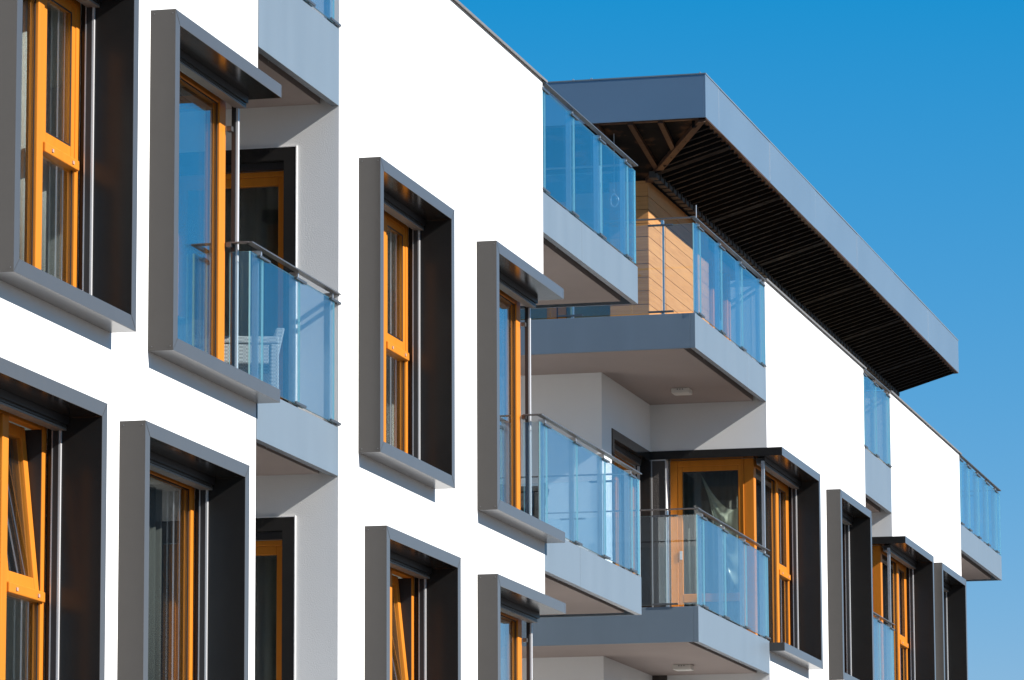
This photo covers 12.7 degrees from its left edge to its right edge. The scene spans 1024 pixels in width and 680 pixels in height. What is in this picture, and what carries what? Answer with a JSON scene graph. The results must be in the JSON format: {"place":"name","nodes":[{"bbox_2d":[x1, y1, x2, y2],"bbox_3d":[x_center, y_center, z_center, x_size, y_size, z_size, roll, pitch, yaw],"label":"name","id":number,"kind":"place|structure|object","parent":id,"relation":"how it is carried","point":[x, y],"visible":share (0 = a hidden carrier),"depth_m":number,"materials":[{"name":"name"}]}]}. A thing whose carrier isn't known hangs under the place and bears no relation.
{"place":"outdoors","nodes":[
{"label":"outdoors","id":0,"kind":"place"},
{"bbox_2d":[521,483,548,521],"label":"wicker chair","id":1,"kind":"object","parent":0,"point":[534,501],"visible":0.24,"depth_m":45.04,"materials":[{"name":"grey wicker"}]},
{"bbox_2d":[459,0,1023,679],"label":"sky","id":2,"kind":"structure","parent":0,"point":[906,117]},
{"label":"ground","id":3,"kind":"structure","parent":0,"visible":0},
{"bbox_2d":[0,0,1001,679],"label":"apartment building","id":4,"kind":"structure","parent":3,"relation":"on","point":[492,298],"depth_m":39.63,"materials":[{"name":"paint"}]},
{"bbox_2d":[19,0,50,272],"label":"curtain","id":5,"kind":"object","parent":4,"relation":"hanging from","point":[45,213],"visible":0.08,"depth_m":31.02,"materials":[{"name":"fabric"}]},
{"bbox_2d":[0,357,107,679],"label":"window","id":6,"kind":"structure","parent":4,"relation":"in","point":[68,426],"depth_m":30.25,"materials":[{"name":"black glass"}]},
{"bbox_2d":[0,0,138,332],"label":"window","id":7,"kind":"structure","parent":4,"relation":"in","point":[103,268],"depth_m":31.18,"materials":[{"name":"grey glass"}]},
{"bbox_2d":[148,487,161,679],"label":"curtain","id":8,"kind":"object","parent":4,"relation":"hanging from","point":[155,579],"visible":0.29,"depth_m":33.28,"materials":[{"name":"grey fabric"}]},
{"bbox_2d":[117,420,249,679],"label":"window","id":9,"kind":"structure","parent":4,"relation":"in","point":[214,613],"depth_m":33.28,"materials":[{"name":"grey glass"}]},
{"bbox_2d":[148,9,281,403],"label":"window","id":10,"kind":"structure","parent":4,"relation":"in","point":[212,74],"depth_m":33.30,"materials":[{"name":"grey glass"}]},
{"bbox_2d":[161,516,295,679],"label":"balcony door","id":11,"kind":"structure","parent":4,"relation":"in","point":[278,533],"depth_m":36.67,"materials":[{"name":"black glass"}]},
{"bbox_2d":[188,187,277,335],"bbox_3d":[-2.219,-0.271,37.421,0.921,2.130,0.052,-2,-9,14],"label":"door","id":12,"kind":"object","parent":4,"relation":"in","point":[258,216],"visible":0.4,"depth_m":37.49,"materials":[{"name":"orange timber"},{"name":"glass"}]},
{"bbox_2d":[178,145,296,402],"bbox_3d":[-2.299,-0.391,37.111,1.220,2.308,0.214,-2,-9,14],"label":"balcony door","id":13,"kind":"structure","parent":4,"relation":"in","point":[276,159],"depth_m":37.14,"materials":[{"name":"black glass"}]},
{"bbox_2d":[224,328,284,388],"bbox_3d":[-2.106,0.288,36.249,0.588,0.700,0.680,1,-9,-6],"label":"wicker chair","id":14,"kind":"object","parent":4,"relation":"on","point":[271,347],"visible":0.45,"depth_m":35.96,"materials":[{"name":"white wicker"}]},
{"bbox_2d":[255,555,276,679],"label":"curtain","id":15,"kind":"object","parent":4,"relation":"hanging from","point":[265,612],"visible":0.27,"depth_m":36.96,"materials":[{"name":"grey fabric"}]},
{"bbox_2d":[358,157,454,488],"bbox_3d":[-1.009,-0.102,38.511,0.472,2.435,2.413,-2,-9,14],"label":"window","id":16,"kind":"structure","parent":4,"relation":"in","point":[390,202],"depth_m":39.34,"materials":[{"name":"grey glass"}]},
{"bbox_2d":[364,525,460,679],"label":"window","id":17,"kind":"structure","parent":4,"relation":"in","point":[389,600],"depth_m":39.24,"materials":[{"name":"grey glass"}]},
{"bbox_2d":[476,240,564,542],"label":"window","id":18,"kind":"structure","parent":4,"relation":"in","point":[505,281],"depth_m":42.44,"materials":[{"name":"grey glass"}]},
{"bbox_2d":[477,574,565,679],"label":"window","id":19,"kind":"structure","parent":4,"relation":"in","point":[503,603],"depth_m":41.91,"materials":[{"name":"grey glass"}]},
{"bbox_2d":[547,202,566,318],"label":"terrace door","id":20,"kind":"structure","parent":4,"relation":"in","point":[553,313],"depth_m":56.22,"materials":[{"name":"glass"}]},
{"bbox_2d":[611,428,652,607],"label":"terrace door","id":21,"kind":"structure","parent":4,"relation":"in","point":[624,447],"depth_m":54.72,"materials":[{"name":"black glass"}]},
{"bbox_2d":[671,388,691,395],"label":"ceiling lamp","id":22,"kind":"object","parent":4,"relation":"attached to","point":[680,391],"visible":1,"depth_m":53.82,"materials":[{"name":"beige plastic"}]},
{"bbox_2d":[673,664,693,670],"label":"ceiling lamp","id":23,"kind":"object","parent":4,"relation":"attached to","point":[683,667],"visible":1,"depth_m":53.15,"materials":[{"name":"beige plastic"}]},
{"bbox_2d":[670,459,745,625],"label":"balcony door","id":24,"kind":"structure","parent":4,"relation":"in","point":[677,469],"depth_m":54.97,"materials":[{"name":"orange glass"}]},
{"bbox_2d":[684,471,738,625],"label":"curtain","id":25,"kind":"object","parent":4,"relation":"hanging from","point":[723,486],"visible":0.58,"depth_m":55.32,"materials":[{"name":"grey fabric"}]},
{"bbox_2d":[701,475,738,590],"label":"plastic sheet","id":26,"kind":"object","parent":4,"relation":"hanging from","point":[723,514],"visible":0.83,"depth_m":55.11,"materials":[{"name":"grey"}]},
{"bbox_2d":[708,249,734,340],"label":"terrace door","id":27,"kind":"structure","parent":4,"relation":"in","point":[728,275],"depth_m":61.00,"materials":[{"name":"blue glass"}]},
{"bbox_2d":[651,447,822,669],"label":"window","id":28,"kind":"structure","parent":4,"relation":"in","point":[779,519],"depth_m":56.32,"materials":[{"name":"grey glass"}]},
{"bbox_2d":[826,489,873,679],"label":"window","id":29,"kind":"structure","parent":4,"relation":"in","point":[849,523],"depth_m":60.55,"materials":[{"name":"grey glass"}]},
{"bbox_2d":[872,536,935,679],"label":"window","id":30,"kind":"structure","parent":4,"relation":"in","point":[910,605],"depth_m":65.79,"materials":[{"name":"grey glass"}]},
{"bbox_2d":[934,562,967,679],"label":"window","id":31,"kind":"structure","parent":4,"relation":"in","point":[950,596],"depth_m":69.00,"materials":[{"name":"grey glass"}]}
]}

